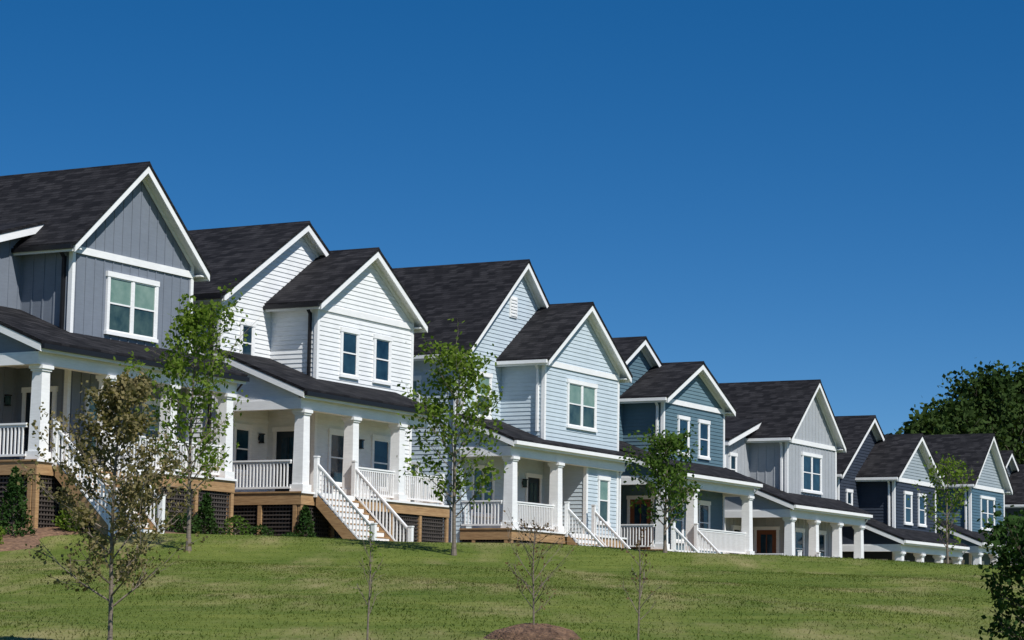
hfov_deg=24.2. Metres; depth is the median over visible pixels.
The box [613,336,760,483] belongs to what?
roof
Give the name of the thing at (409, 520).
lattice
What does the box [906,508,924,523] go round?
panes
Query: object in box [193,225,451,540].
trim
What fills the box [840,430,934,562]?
walls
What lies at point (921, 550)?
trim
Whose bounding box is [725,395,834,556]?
walls
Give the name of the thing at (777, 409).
roof
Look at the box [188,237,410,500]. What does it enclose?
walls
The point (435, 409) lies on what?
young elm tree
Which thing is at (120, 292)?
panes
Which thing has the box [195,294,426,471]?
gutters
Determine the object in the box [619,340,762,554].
trim
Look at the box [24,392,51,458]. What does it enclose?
door
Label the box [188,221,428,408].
roof
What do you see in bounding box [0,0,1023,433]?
sky
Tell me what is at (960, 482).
young elm tree
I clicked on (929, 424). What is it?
oak tree
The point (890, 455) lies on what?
roof
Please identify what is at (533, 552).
bare sapling
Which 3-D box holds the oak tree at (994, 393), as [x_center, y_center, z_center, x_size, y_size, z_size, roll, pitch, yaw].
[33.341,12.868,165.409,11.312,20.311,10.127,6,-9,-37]
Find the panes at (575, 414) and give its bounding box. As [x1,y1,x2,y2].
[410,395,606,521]
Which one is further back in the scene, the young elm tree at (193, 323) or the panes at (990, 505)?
the panes at (990, 505)
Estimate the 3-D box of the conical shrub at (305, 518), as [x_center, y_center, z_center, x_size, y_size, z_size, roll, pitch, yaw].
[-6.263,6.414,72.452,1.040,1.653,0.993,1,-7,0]
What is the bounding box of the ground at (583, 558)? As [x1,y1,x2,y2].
[0,532,1023,639]
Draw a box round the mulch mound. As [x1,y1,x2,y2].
[483,623,580,639]
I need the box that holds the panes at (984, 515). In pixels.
[982,513,993,527]
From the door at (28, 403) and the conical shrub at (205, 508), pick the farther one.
the conical shrub at (205, 508)
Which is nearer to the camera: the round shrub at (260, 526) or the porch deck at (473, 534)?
the round shrub at (260, 526)
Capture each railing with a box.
[0,418,221,535]
[233,456,444,541]
[461,500,630,548]
[621,521,745,553]
[755,550,824,556]
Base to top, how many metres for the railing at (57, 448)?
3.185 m
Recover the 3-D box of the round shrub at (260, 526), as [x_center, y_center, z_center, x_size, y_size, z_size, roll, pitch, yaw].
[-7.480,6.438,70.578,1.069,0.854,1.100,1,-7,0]
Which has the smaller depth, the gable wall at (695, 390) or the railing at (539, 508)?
the railing at (539, 508)
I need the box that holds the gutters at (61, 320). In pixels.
[4,244,249,433]
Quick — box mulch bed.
[0,526,185,551]
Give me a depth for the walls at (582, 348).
87.47 m
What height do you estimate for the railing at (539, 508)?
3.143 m
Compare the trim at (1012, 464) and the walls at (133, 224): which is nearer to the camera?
the walls at (133, 224)
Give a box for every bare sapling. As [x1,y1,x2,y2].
[347,527,385,639]
[501,509,582,624]
[618,528,661,639]
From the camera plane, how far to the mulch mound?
25.97 m
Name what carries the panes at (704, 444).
attached to the walls at (640, 417)
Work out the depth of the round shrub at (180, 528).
66.91 m
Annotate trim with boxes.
[0,166,245,533]
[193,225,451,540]
[411,264,633,546]
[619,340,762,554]
[724,384,872,558]
[837,419,969,563]
[936,437,1020,564]
[1005,454,1023,564]
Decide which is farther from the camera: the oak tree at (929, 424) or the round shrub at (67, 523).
the oak tree at (929, 424)
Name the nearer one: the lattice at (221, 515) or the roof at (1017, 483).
the lattice at (221, 515)
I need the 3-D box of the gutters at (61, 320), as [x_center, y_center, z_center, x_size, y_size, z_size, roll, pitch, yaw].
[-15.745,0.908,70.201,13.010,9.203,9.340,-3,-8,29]
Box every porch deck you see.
[0,459,234,534]
[226,491,449,542]
[459,528,624,547]
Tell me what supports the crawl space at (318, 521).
on the ground at (583, 558)
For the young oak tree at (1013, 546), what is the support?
on the ground at (583, 558)
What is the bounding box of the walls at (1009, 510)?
[1005,464,1023,535]
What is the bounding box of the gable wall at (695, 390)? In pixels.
[672,375,721,408]
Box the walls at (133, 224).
[0,181,189,472]
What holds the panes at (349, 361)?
attached to the walls at (281, 337)
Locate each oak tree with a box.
[618,424,702,552]
[889,386,1020,456]
[892,406,967,434]
[937,357,1023,463]
[974,502,1023,639]
[979,360,1023,462]
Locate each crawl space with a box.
[0,475,226,533]
[233,504,441,542]
[463,540,564,544]
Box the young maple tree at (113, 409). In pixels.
[13,369,219,639]
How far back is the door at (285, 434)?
76.55 m
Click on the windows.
(380, 447)
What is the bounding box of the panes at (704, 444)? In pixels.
[634,439,707,538]
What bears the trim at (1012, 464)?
attached to the walls at (1009, 510)
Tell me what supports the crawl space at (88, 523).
on the ground at (583, 558)
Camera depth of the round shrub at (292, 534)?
71.21 m
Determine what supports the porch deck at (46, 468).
on the mulch bed
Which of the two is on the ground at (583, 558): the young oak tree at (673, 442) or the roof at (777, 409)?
the young oak tree at (673, 442)
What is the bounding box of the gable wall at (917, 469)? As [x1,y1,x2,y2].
[901,448,933,482]
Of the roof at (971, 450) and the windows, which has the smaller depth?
the windows
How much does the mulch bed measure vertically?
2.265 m
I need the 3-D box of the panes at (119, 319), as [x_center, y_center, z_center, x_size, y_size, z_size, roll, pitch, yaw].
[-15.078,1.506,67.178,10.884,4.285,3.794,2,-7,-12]
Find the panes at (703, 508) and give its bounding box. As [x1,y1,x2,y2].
[673,420,707,522]
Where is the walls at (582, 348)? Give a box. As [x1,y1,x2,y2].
[411,277,617,542]
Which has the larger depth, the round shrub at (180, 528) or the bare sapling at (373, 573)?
the round shrub at (180, 528)
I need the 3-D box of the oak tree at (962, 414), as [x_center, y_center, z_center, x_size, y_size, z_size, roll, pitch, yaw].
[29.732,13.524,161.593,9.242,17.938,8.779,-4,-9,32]
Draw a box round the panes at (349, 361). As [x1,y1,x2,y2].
[236,343,387,486]
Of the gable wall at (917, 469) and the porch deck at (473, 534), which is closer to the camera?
the porch deck at (473, 534)
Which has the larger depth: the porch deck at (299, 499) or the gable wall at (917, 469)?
the gable wall at (917, 469)
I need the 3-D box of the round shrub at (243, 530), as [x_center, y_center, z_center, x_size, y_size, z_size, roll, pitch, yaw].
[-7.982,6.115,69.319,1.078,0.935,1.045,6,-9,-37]
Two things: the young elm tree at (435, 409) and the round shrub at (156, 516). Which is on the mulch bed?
the round shrub at (156, 516)
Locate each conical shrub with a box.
[0,466,34,536]
[193,492,221,533]
[294,505,315,536]
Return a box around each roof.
[0,161,247,376]
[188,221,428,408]
[392,259,632,457]
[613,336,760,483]
[719,379,870,514]
[835,415,967,546]
[924,433,1023,546]
[1000,450,1023,504]
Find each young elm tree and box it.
[113,278,256,550]
[397,318,507,555]
[907,451,978,563]
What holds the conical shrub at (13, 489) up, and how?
on the mulch bed
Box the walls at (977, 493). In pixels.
[936,488,1003,564]
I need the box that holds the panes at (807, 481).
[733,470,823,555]
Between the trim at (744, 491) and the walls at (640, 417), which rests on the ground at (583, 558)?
the walls at (640, 417)
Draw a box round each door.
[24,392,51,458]
[275,431,293,490]
[528,477,538,529]
[630,499,650,548]
[757,530,775,552]
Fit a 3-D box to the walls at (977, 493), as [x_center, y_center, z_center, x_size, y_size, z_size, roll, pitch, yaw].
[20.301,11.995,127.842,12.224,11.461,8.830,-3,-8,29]
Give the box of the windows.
[243,326,388,462]
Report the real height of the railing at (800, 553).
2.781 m
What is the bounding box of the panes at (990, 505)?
[982,499,993,513]
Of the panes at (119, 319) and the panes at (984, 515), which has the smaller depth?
the panes at (119, 319)
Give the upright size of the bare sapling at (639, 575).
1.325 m
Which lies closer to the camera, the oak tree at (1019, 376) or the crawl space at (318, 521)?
the crawl space at (318, 521)
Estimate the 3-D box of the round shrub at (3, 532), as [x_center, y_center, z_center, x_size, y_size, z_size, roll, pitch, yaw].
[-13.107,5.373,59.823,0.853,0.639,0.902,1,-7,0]
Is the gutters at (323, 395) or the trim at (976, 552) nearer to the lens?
the gutters at (323, 395)
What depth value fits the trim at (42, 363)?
67.15 m
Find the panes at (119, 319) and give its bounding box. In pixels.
[5,304,158,456]
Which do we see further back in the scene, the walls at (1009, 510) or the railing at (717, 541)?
the walls at (1009, 510)
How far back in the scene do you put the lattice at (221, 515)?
67.50 m
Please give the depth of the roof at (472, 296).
87.97 m
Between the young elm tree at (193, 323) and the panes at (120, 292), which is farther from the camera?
the panes at (120, 292)
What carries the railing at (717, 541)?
on the porch deck
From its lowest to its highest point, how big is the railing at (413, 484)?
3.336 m
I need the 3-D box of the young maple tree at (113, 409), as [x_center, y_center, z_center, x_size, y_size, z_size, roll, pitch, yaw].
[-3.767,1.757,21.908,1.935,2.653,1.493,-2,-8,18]
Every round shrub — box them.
[0,526,6,543]
[51,509,82,531]
[148,505,169,529]
[169,513,199,533]
[217,515,252,534]
[246,524,276,535]
[280,531,297,536]
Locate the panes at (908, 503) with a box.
[848,493,923,509]
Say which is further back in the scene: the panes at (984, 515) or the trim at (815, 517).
the panes at (984, 515)
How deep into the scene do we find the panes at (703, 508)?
99.27 m
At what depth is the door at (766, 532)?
106.07 m
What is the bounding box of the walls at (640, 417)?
[619,350,722,553]
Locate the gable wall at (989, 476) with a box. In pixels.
[977,450,1002,488]
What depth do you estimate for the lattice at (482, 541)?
83.76 m
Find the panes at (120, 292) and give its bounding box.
[89,278,159,429]
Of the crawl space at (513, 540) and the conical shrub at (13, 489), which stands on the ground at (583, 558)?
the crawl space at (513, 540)
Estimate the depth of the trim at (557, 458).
86.84 m
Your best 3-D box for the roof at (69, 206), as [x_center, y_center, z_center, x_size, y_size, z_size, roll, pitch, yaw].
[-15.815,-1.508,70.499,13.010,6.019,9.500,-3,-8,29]
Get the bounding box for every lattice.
[0,475,228,534]
[233,505,444,542]
[462,540,566,544]
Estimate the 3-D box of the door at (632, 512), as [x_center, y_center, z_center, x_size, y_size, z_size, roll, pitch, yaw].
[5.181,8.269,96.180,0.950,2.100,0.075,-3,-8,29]

